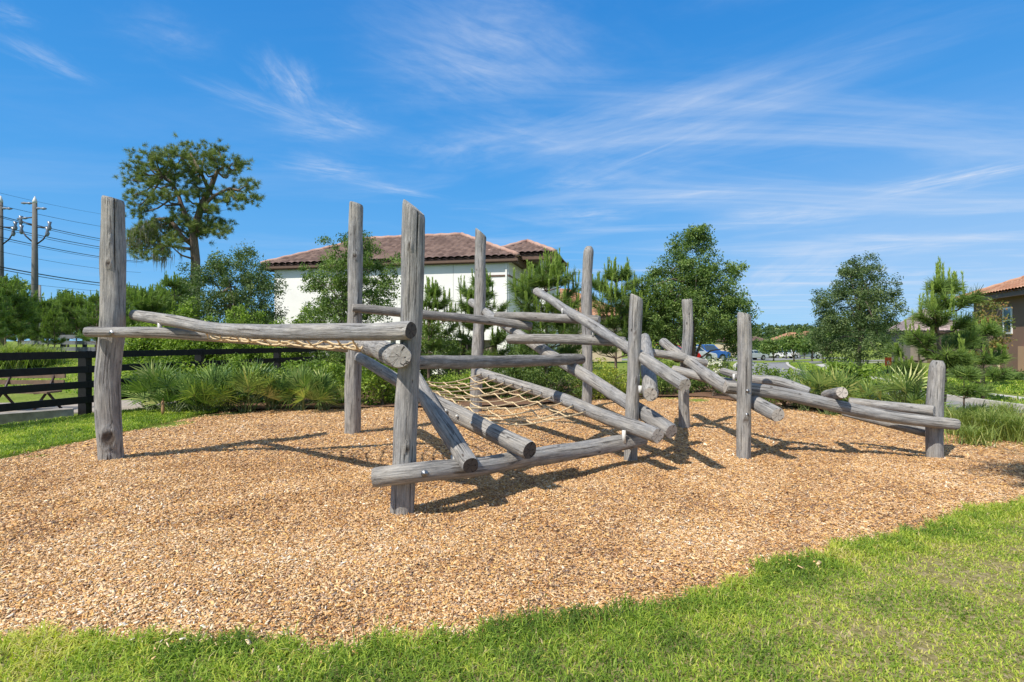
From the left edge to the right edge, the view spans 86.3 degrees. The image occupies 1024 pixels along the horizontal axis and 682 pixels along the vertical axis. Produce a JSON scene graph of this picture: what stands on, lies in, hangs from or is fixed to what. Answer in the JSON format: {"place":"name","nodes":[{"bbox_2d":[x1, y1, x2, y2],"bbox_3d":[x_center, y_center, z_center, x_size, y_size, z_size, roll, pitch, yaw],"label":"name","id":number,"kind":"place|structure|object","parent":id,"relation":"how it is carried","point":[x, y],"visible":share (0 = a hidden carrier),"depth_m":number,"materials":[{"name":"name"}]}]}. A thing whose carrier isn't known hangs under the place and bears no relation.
{"place":"outdoors","nodes":[
{"label":"outdoors","id":0,"kind":"place"},
{"bbox_2d":[0,343,34,368],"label":"ornamental grass","id":1,"kind":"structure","parent":0,"point":[4,365],"depth_m":23.60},
{"bbox_2d":[1,307,41,346],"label":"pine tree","id":2,"kind":"object","parent":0,"point":[32,322],"visible":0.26,"depth_m":34.09,"materials":[{"name":"green plant"}]},
{"bbox_2d":[3,343,72,365],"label":"ornamental grass","id":3,"kind":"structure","parent":0,"point":[44,361],"depth_m":24.97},
{"bbox_2d":[0,400,215,413],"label":"sandy path","id":4,"kind":"structure","parent":0,"point":[127,405],"depth_m":13.27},
{"bbox_2d":[0,374,65,409],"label":"bench","id":5,"kind":"object","parent":4,"relation":"on","point":[10,381],"visible":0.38,"depth_m":12.70,"materials":[{"name":"brown wood"}]},
{"bbox_2d":[260,232,566,373],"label":"white house","id":6,"kind":"structure","parent":0,"point":[449,260],"depth_m":26.87,"materials":[{"name":"paint"}]},
{"bbox_2d":[0,513,1023,681],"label":"turf soil","id":7,"kind":"structure","parent":0,"point":[916,644],"depth_m":2.92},
{"bbox_2d":[0,492,1023,681],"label":"turf blades","id":8,"kind":"object","parent":7,"relation":"on","point":[45,647],"visible":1,"depth_m":2.85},
{"bbox_2d":[0,341,1023,662],"bbox_3d":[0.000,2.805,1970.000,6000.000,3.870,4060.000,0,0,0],"label":"ground","id":9,"kind":"structure","parent":0,"point":[622,365],"depth_m":16.23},
{"bbox_2d":[0,287,12,337],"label":"pine tree","id":10,"kind":"object","parent":9,"relation":"on","point":[4,305],"visible":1,"depth_m":27.24,"materials":[{"name":"green plant"}]},
{"bbox_2d":[0,196,17,345],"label":"utility pole","id":11,"kind":"object","parent":9,"relation":"on","point":[15,227],"visible":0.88,"depth_m":40.94,"materials":[{"name":"wood"}]},
{"bbox_2d":[0,266,131,285],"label":"power line","id":12,"kind":"object","parent":11,"relation":"attached to","point":[51,276],"visible":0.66,"depth_m":46.24,"materials":[{"name":"black metal"}]},
{"bbox_2d":[0,237,140,261],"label":"power line","id":13,"kind":"object","parent":11,"relation":"attached to","point":[57,249],"visible":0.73,"depth_m":45.73,"materials":[{"name":"black metal"}]},
{"bbox_2d":[0,273,43,346],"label":"pine tree","id":14,"kind":"object","parent":9,"relation":"on","point":[25,306],"visible":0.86,"depth_m":29.91,"materials":[{"name":"green plant"}]},
{"bbox_2d":[7,273,43,346],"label":"woodland tree","id":15,"kind":"object","parent":9,"relation":"on","point":[23,284],"visible":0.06,"depth_m":54.71,"materials":[{"name":"plant"}]},
{"bbox_2d":[0,341,53,368],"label":"ornamental grass","id":16,"kind":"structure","parent":9,"relation":"on","point":[21,349],"depth_m":24.30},
{"bbox_2d":[17,196,51,346],"bbox_3d":[-34.991,-4.825,40.000,2.512,11.550,0.477,0,0,0],"label":"utility pole","id":17,"kind":"object","parent":9,"relation":"on","point":[34,255],"visible":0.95,"depth_m":39.91,"materials":[{"name":"wood"}]},
{"bbox_2d":[0,408,73,424],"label":"stone kerb","id":18,"kind":"structure","parent":9,"relation":"on","point":[12,417],"depth_m":10.90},
{"bbox_2d":[24,297,70,340],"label":"pine tree","id":19,"kind":"object","parent":9,"relation":"on","point":[46,306],"visible":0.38,"depth_m":35.80,"materials":[{"name":"green plant"}]},
{"bbox_2d":[38,309,69,351],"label":"pine tree","id":20,"kind":"object","parent":9,"relation":"on","point":[47,317],"visible":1,"depth_m":32.75,"materials":[{"name":"green plant"}]},
{"bbox_2d":[48,289,82,351],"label":"pine tree","id":21,"kind":"object","parent":9,"relation":"on","point":[70,325],"visible":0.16,"depth_m":39.77,"materials":[{"name":"green plant"}]},
{"bbox_2d":[48,289,88,346],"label":"woodland tree","id":22,"kind":"object","parent":9,"relation":"on","point":[62,292],"visible":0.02,"depth_m":57.92,"materials":[{"name":"plant"}]},
{"bbox_2d":[54,292,98,346],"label":"pine tree","id":23,"kind":"object","parent":9,"relation":"on","point":[68,302],"visible":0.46,"depth_m":37.64,"materials":[{"name":"green plant"}]},
{"bbox_2d":[73,290,99,350],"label":"pine tree","id":24,"kind":"object","parent":9,"relation":"on","point":[89,306],"visible":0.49,"depth_m":26.80,"materials":[{"name":"green plant"}]},
{"bbox_2d":[0,357,212,393],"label":"park grass","id":25,"kind":"structure","parent":9,"relation":"on","point":[70,378],"depth_m":22.29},
{"bbox_2d":[94,281,139,324],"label":"pine tree","id":26,"kind":"object","parent":9,"relation":"on","point":[128,304],"visible":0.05,"depth_m":33.62,"materials":[{"name":"green plant"}]},
{"bbox_2d":[0,404,235,455],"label":"verge grass","id":27,"kind":"structure","parent":9,"relation":"on","point":[82,423],"depth_m":9.84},
{"bbox_2d":[126,283,180,341],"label":"pine tree","id":28,"kind":"object","parent":9,"relation":"on","point":[144,299],"visible":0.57,"depth_m":22.43,"materials":[{"name":"green plant"}]},
{"bbox_2d":[122,310,186,377],"bbox_3d":[-14.293,0.221,21.886,2.868,2.953,2.007,0,0,0],"label":"shrub","id":29,"kind":"object","parent":9,"relation":"on","point":[143,344],"visible":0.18,"depth_m":21.47,"materials":[{"name":"green plant"}]},
{"bbox_2d":[121,358,191,410],"bbox_3d":[-8.077,0.990,12.351,1.806,1.238,1.645,0,0,-32],"label":"saw palmetto","id":30,"kind":"object","parent":9,"relation":"on","point":[134,387],"visible":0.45,"depth_m":12.10,"materials":[{"name":"green plant"}]},
{"bbox_2d":[0,348,331,414],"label":"paddock fence","id":31,"kind":"object","parent":9,"relation":"on","point":[84,369],"visible":0.38,"depth_m":11.54,"materials":[{"name":"black paint"}]},
{"bbox_2d":[121,370,212,413],"bbox_3d":[-7.425,1.102,11.994,1.961,1.012,1.627,0,0,0],"label":"saw palmetto","id":32,"kind":"object","parent":9,"relation":"on","point":[156,398],"visible":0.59,"depth_m":11.75,"materials":[{"name":"green plant"}]},
{"bbox_2d":[146,271,197,326],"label":"pine tree","id":33,"kind":"object","parent":9,"relation":"on","point":[171,283],"visible":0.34,"depth_m":29.83,"materials":[{"name":"green plant"}]},
{"bbox_2d":[121,356,225,406],"bbox_3d":[-8.172,0.957,13.533,2.491,1.395,1.654,0,0,0],"label":"shrub","id":34,"kind":"object","parent":9,"relation":"on","point":[163,361],"visible":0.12,"depth_m":13.41,"materials":[{"name":"green plant"}]},
{"bbox_2d":[19,333,328,362],"bbox_3d":[-20.071,0.570,31.233,28.874,2.160,1.438,0,0,21],"label":"paddock fence","id":35,"kind":"object","parent":9,"relation":"on","point":[84,344],"visible":0.14,"depth_m":34.37,"materials":[{"name":"black paint"}]},
{"bbox_2d":[112,132,266,319],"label":"pine tree","id":36,"kind":"object","parent":9,"relation":"on","point":[196,226],"visible":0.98,"depth_m":44.70,"materials":[{"name":"green plant"}]},
{"bbox_2d":[157,295,237,373],"bbox_3d":[-12.033,-0.032,21.227,3.028,3.472,2.331,0,0,-18],"label":"shrub","id":37,"kind":"object","parent":9,"relation":"on","point":[187,310],"visible":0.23,"depth_m":20.88,"materials":[{"name":"green plant"}]},
{"bbox_2d":[175,238,289,348],"bbox_3d":[-11.623,-1.291,23.006,4.344,5.764,3.898,0,0,-19],"label":"oak tree","id":38,"kind":"object","parent":9,"relation":"on","point":[246,279],"visible":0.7,"depth_m":22.52,"materials":[{"name":"green plant"}]},
{"bbox_2d":[220,302,283,369],"bbox_3d":[-9.508,0.090,20.759,3.333,3.141,2.094,0,0,0],"label":"shrub","id":39,"kind":"object","parent":9,"relation":"on","point":[243,315],"visible":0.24,"depth_m":20.45,"materials":[{"name":"green plant"}]},
{"bbox_2d":[260,306,329,375],"bbox_3d":[-7.424,0.201,18.939,2.476,2.953,1.692,0,0,-24],"label":"shrub","id":40,"kind":"object","parent":9,"relation":"on","point":[295,354],"visible":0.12,"depth_m":18.80,"materials":[{"name":"green plant"}]},
{"bbox_2d":[297,230,400,322],"bbox_3d":[-5.160,-0.945,17.477,3.069,5.192,2.897,0,0,45],"label":"oak tree","id":41,"kind":"object","parent":9,"relation":"on","point":[339,310],"visible":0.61,"depth_m":17.22,"materials":[{"name":"green plant"}]},
{"bbox_2d":[421,320,464,379],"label":"shrub","id":42,"kind":"object","parent":9,"relation":"on","point":[450,344],"visible":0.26,"depth_m":20.20,"materials":[{"name":"green plant"}]},
{"bbox_2d":[0,396,1023,656],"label":"mulch surface","id":43,"kind":"object","parent":9,"relation":"on","point":[686,450],"visible":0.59,"depth_m":6.47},
{"bbox_2d":[208,359,289,411],"bbox_3d":[-5.958,0.976,12.202,1.787,1.329,1.759,0,0,0],"label":"saw palmetto","id":44,"kind":"object","parent":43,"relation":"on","point":[246,383],"visible":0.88,"depth_m":12.15,"materials":[{"name":"green plant"}]},
{"bbox_2d":[266,361,341,410],"bbox_3d":[-4.880,1.002,12.700,1.665,1.211,1.732,0,0,29],"label":"saw palmetto","id":45,"kind":"object","parent":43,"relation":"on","point":[297,380],"visible":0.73,"depth_m":12.34,"materials":[{"name":"green plant"}]},
{"bbox_2d":[291,365,363,409],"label":"saw palmetto","id":46,"kind":"object","parent":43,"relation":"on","point":[322,382],"visible":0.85,"depth_m":12.38,"materials":[{"name":"green plant"}]},
{"bbox_2d":[20,403,992,644],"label":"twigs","id":47,"kind":"object","parent":43,"relation":"on","point":[470,484],"visible":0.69,"depth_m":6.16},
{"bbox_2d":[0,396,1023,670],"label":"wood chips","id":48,"kind":"object","parent":43,"relation":"on","point":[202,562],"visible":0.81,"depth_m":4.81,"materials":[{"name":"wood"}]},
{"bbox_2d":[82,195,960,514],"bbox_3d":[-0.413,-0.380,8.280,9.784,4.368,9.079,0,0,-36],"label":"log climbing structure","id":49,"kind":"object","parent":43,"relation":"on","point":[354,337],"visible":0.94,"depth_m":7.28,"materials":[{"name":"grey wood"}]},
{"bbox_2d":[779,370,821,410],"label":"saw palmetto","id":50,"kind":"object","parent":43,"relation":"on","point":[804,407],"visible":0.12,"depth_m":12.66,"materials":[{"name":"green plant"}]},
{"bbox_2d":[944,404,997,434],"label":"ornamental grass","id":51,"kind":"object","parent":43,"relation":"on","point":[961,417],"depth_m":9.25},
{"bbox_2d":[944,365,1000,419],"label":"pine tree","id":52,"kind":"object","parent":43,"relation":"on","point":[969,390],"visible":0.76,"depth_m":9.40,"materials":[{"name":"green plant"}]},
{"bbox_2d":[949,402,1023,441],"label":"ornamental grass","id":53,"kind":"object","parent":43,"relation":"on","point":[981,421],"depth_m":8.79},
{"bbox_2d":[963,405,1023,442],"bbox_3d":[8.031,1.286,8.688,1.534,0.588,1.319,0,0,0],"label":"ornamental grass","id":54,"kind":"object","parent":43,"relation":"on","point":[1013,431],"depth_m":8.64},
{"bbox_2d":[560,288,626,361],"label":"tan house","id":55,"kind":"structure","parent":9,"relation":"on","point":[596,355],"depth_m":42.57,"materials":[{"name":"beige paint"}]},
{"bbox_2d":[258,317,955,343],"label":"wood","id":56,"kind":"object","parent":9,"relation":"on","point":[769,329],"visible":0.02,"depth_m":281.66,"materials":[{"name":"plant"}]},
{"bbox_2d":[208,382,1022,416],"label":"planting bed","id":57,"kind":"object","parent":9,"relation":"on","point":[694,393],"visible":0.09,"depth_m":14.19,"materials":[{"name":"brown plant"}]},
{"bbox_2d":[150,358,242,412],"bbox_3d":[-6.896,1.000,12.175,1.917,1.238,2.028,0,0,0],"label":"saw palmetto","id":58,"kind":"object","parent":57,"relation":"on","point":[196,389],"visible":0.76,"depth_m":11.86,"materials":[{"name":"green plant"}]},
{"bbox_2d":[191,369,251,411],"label":"saw palmetto","id":59,"kind":"object","parent":57,"relation":"on","point":[225,408],"visible":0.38,"depth_m":12.20,"materials":[{"name":"green plant"}]},
{"bbox_2d":[216,353,288,403],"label":"shrub","id":60,"kind":"object","parent":57,"relation":"on","point":[235,359],"visible":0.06,"depth_m":13.76,"materials":[{"name":"green plant"}]},
{"bbox_2d":[230,361,296,410],"bbox_3d":[-5.580,1.019,12.925,1.526,1.176,1.938,0,0,-7],"label":"saw palmetto","id":61,"kind":"object","parent":57,"relation":"on","point":[273,395],"visible":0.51,"depth_m":12.39,"materials":[{"name":"green plant"}]},
{"bbox_2d":[280,356,364,402],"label":"shrub","id":62,"kind":"object","parent":57,"relation":"on","point":[338,371],"visible":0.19,"depth_m":13.77,"materials":[{"name":"green plant"}]},
{"bbox_2d":[342,357,397,404],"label":"shrub","id":63,"kind":"object","parent":57,"relation":"on","point":[367,375],"visible":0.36,"depth_m":13.44,"materials":[{"name":"green plant"}]},
{"bbox_2d":[310,347,450,388],"bbox_3d":[-4.130,0.784,17.592,4.512,1.773,2.348,0,0,0],"label":"shrub","id":64,"kind":"object","parent":57,"relation":"on","point":[332,356],"visible":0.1,"depth_m":16.98,"materials":[{"name":"green plant"}]},
{"bbox_2d":[364,369,484,402],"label":"shrub","id":65,"kind":"object","parent":57,"relation":"on","point":[449,377],"visible":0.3,"depth_m":14.13,"materials":[{"name":"green plant"}]},
{"bbox_2d":[397,276,463,383],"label":"pine tree","id":66,"kind":"object","parent":57,"relation":"on","point":[433,292],"visible":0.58,"depth_m":16.16,"materials":[{"name":"green plant"}]},
{"bbox_2d":[454,268,512,390],"bbox_3d":[-0.885,-0.414,16.949,1.980,4.068,2.079,0,0,0],"label":"pine tree","id":67,"kind":"object","parent":57,"relation":"on","point":[498,338],"visible":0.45,"depth_m":16.70,"materials":[{"name":"green plant"}]},
{"bbox_2d":[460,344,546,397],"bbox_3d":[-0.149,0.852,15.476,2.600,1.608,1.449,0,0,-15],"label":"shrub","id":68,"kind":"object","parent":57,"relation":"on","point":[515,372],"visible":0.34,"depth_m":15.29,"materials":[{"name":"green plant"}]},
{"bbox_2d":[504,247,581,384],"bbox_3d":[0.949,-0.567,15.937,2.467,4.374,2.489,0,0,-39],"label":"pine tree","id":69,"kind":"object","parent":57,"relation":"on","point":[542,279],"visible":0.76,"depth_m":15.64,"materials":[{"name":"green plant"}]},
{"bbox_2d":[504,343,592,384],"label":"shrub","id":70,"kind":"object","parent":57,"relation":"on","point":[549,368],"visible":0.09,"depth_m":19.33,"materials":[{"name":"green plant"}]},
{"bbox_2d":[518,364,595,400],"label":"shrub","id":71,"kind":"object","parent":57,"relation":"on","point":[561,380],"visible":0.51,"depth_m":14.60,"materials":[{"name":"green plant"}]},
{"bbox_2d":[565,357,641,399],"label":"shrub","id":72,"kind":"object","parent":57,"relation":"on","point":[603,376],"visible":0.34,"depth_m":14.94,"materials":[{"name":"green plant"}]},
{"bbox_2d":[578,256,651,381],"bbox_3d":[3.749,-0.681,19.038,2.836,4.602,2.704,0,0,-28],"label":"pine tree","id":73,"kind":"object","parent":57,"relation":"on","point":[614,296],"visible":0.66,"depth_m":18.44,"materials":[{"name":"green plant"}]},
{"bbox_2d":[625,339,679,391],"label":"shrub","id":74,"kind":"object","parent":57,"relation":"on","point":[670,363],"visible":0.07,"depth_m":16.78,"materials":[{"name":"green plant"}]},
{"bbox_2d":[639,378,695,394],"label":"shrub","id":75,"kind":"object","parent":57,"relation":"on","point":[663,386],"visible":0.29,"depth_m":16.09,"materials":[{"name":"green plant"}]},
{"bbox_2d":[627,223,763,360],"bbox_3d":[6.240,-1.223,18.952,4.412,5.764,3.751,0,0,-26],"label":"oak tree","id":76,"kind":"object","parent":57,"relation":"on","point":[709,313],"visible":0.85,"depth_m":18.50,"materials":[{"name":"green plant"}]},
{"bbox_2d":[689,366,736,392],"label":"shrub","id":77,"kind":"object","parent":57,"relation":"on","point":[700,384],"visible":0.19,"depth_m":16.58,"materials":[{"name":"green plant"}]},
{"bbox_2d":[705,354,732,395],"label":"flowering shrub","id":78,"kind":"object","parent":57,"relation":"on","point":[720,364],"visible":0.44,"depth_m":15.43,"materials":[{"name":"white plant"}]},
{"bbox_2d":[732,361,810,382],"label":"shrub","id":79,"kind":"object","parent":57,"relation":"on","point":[775,372],"visible":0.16,"depth_m":14.59,"materials":[{"name":"green plant"}]},
{"bbox_2d":[761,385,822,408],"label":"shrub","id":80,"kind":"object","parent":57,"relation":"on","point":[777,401],"visible":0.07,"depth_m":13.05,"materials":[{"name":"green plant"}]},
{"bbox_2d":[804,358,883,400],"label":"shrub","id":81,"kind":"object","parent":57,"relation":"on","point":[864,371],"visible":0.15,"depth_m":13.96,"materials":[{"name":"green plant"}]},
{"bbox_2d":[849,372,908,402],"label":"saw palmetto","id":82,"kind":"object","parent":57,"relation":"on","point":[866,391],"visible":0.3,"depth_m":11.44,"materials":[{"name":"green plant"}]},
{"bbox_2d":[865,363,959,416],"bbox_3d":[7.723,0.984,10.696,1.518,1.246,1.781,0,0,-23],"label":"saw palmetto","id":83,"kind":"object","parent":57,"relation":"on","point":[894,385],"visible":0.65,"depth_m":10.49,"materials":[{"name":"green plant"}]},
{"bbox_2d":[897,256,990,406],"bbox_3d":[8.780,-0.059,11.116,1.798,3.377,1.673,0,0,0],"label":"pine tree","id":84,"kind":"object","parent":57,"relation":"on","point":[939,303],"visible":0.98,"depth_m":10.89,"materials":[{"name":"green plant"}]},
{"bbox_2d":[680,346,716,361],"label":"parked car","id":85,"kind":"object","parent":9,"relation":"on","point":[703,352],"visible":0.23,"depth_m":51.47,"materials":[{"name":"silver paint"}]},
{"bbox_2d":[697,344,730,360],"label":"parked car","id":86,"kind":"object","parent":9,"relation":"on","point":[719,353],"visible":0.27,"depth_m":55.33,"materials":[{"name":"blue paint"}]},
{"bbox_2d":[715,336,767,356],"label":"townhouse","id":87,"kind":"structure","parent":9,"relation":"on","point":[718,345],"depth_m":167.75,"materials":[{"name":"beige paint"}]},
{"bbox_2d":[757,334,787,360],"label":"roadside tree","id":88,"kind":"object","parent":9,"relation":"on","point":[769,345],"visible":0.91,"depth_m":73.64,"materials":[{"name":"plant"}]},
{"bbox_2d":[776,328,802,361],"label":"roadside tree","id":89,"kind":"object","parent":9,"relation":"on","point":[787,343],"visible":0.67,"depth_m":69.76,"materials":[{"name":"plant"}]},
{"bbox_2d":[793,335,818,360],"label":"roadside tree","id":90,"kind":"object","parent":9,"relation":"on","point":[803,347],"visible":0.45,"depth_m":65.95,"materials":[{"name":"plant"}]},
{"bbox_2d":[801,328,839,358],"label":"roadside tree","id":91,"kind":"object","parent":9,"relation":"on","point":[805,338],"visible":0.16,"depth_m":60.09,"materials":[{"name":"plant"}]},
{"bbox_2d":[791,360,872,414],"bbox_3d":[7.044,0.984,12.270,1.652,1.247,1.775,0,0,-36],"label":"saw palmetto","id":92,"kind":"object","parent":9,"relation":"on","point":[826,381],"visible":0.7,"depth_m":11.83,"materials":[{"name":"green plant"}]},
{"bbox_2d":[798,250,910,370],"bbox_3d":[16.413,-1.343,25.914,4.700,5.990,4.398,0,0,0],"label":"oak tree","id":93,"kind":"object","parent":9,"relation":"on","point":[862,317],"visible":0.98,"depth_m":25.64,"materials":[{"name":"green plant"}]},
{"bbox_2d":[789,362,1023,403],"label":"roadside grass","id":94,"kind":"structure","parent":9,"relation":"on","point":[1012,387],"depth_m":19.79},
{"bbox_2d":[880,324,950,395],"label":"pine tree","id":95,"kind":"object","parent":9,"relation":"on","point":[896,351],"visible":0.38,"depth_m":12.46,"materials":[{"name":"green plant"}]},
{"bbox_2d":[886,310,962,362],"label":"townhouse","id":96,"kind":"structure","parent":9,"relation":"on","point":[909,352],"depth_m":63.12,"materials":[{"name":"beige paint"}]},
{"bbox_2d":[945,317,1021,398],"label":"pine tree","id":97,"kind":"object","parent":9,"relation":"on","point":[1000,358],"visible":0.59,"depth_m":14.25,"materials":[{"name":"green plant"}]},
{"bbox_2d":[956,276,1023,372],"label":"brown house","id":98,"kind":"structure","parent":9,"relation":"on","point":[1011,291],"depth_m":27.02,"materials":[{"name":"paint"}]},
{"bbox_2d":[1002,307,1012,333],"bbox_3d":[24.887,-1.025,27.434,0.046,1.350,0.900,0,0,20],"label":"window","id":99,"kind":"structure","parent":98,"relation":"in","point":[1010,310],"depth_m":27.33,"materials":[{"name":"white glass"}]},
{"bbox_2d":[964,296,1015,381],"bbox_3d":[16.532,0.033,19.126,1.698,3.243,1.582,0,0,0],"label":"crape myrtle","id":100,"kind":"object","parent":9,"relation":"on","point":[994,340],"visible":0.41,"depth_m":18.89,"materials":[{"name":"green plant"}]},
{"bbox_2d":[985,367,1023,381],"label":"shrub","id":101,"kind":"object","parent":9,"relation":"on","point":[1018,378],"visible":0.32,"depth_m":21.65,"materials":[{"name":"green plant"}]},
{"bbox_2d":[0,0,1023,341],"label":"sky","id":102,"kind":"structure","parent":0,"point":[812,136],"materials":[{"name":"blue"}]},
{"bbox_2d":[622,357,832,361],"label":"road","id":103,"kind":"structure","parent":0,"point":[766,359],"depth_m":83.41,"materials":[{"name":"asphalt"}]},
{"bbox_2d":[736,350,768,359],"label":"parked car","id":104,"kind":"object","parent":103,"relation":"on","point":[755,354],"visible":0.52,"depth_m":77.38,"materials":[{"name":"white paint"}]},
{"bbox_2d":[785,351,820,358],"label":"parked car","id":105,"kind":"object","parent":103,"relation":"on","point":[797,355],"visible":0.49,"depth_m":96.05,"materials":[{"name":"paint"}]},
{"bbox_2d":[736,361,1022,412],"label":"road","id":106,"kind":"structure","parent":0,"point":[784,366],"depth_m":28.58,"materials":[{"name":"asphalt"}]},
{"bbox_2d":[786,361,1023,409],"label":"kerb","id":107,"kind":"structure","parent":106,"relation":"on","point":[952,397],"depth_m":14.20,"materials":[{"name":"concrete"}]},
{"bbox_2d":[817,362,1023,400],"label":"sidewalk","id":108,"kind":"structure","parent":0,"point":[821,365],"depth_m":21.57,"materials":[{"name":"concrete"}]},
{"bbox_2d":[944,421,1007,447],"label":"ornamental grass","id":109,"kind":"object","parent":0,"point":[971,436],"depth_m":8.35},
{"bbox_2d":[967,396,1023,420],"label":"ornamental grass","id":110,"kind":"object","parent":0,"point":[1005,407],"depth_m":10.53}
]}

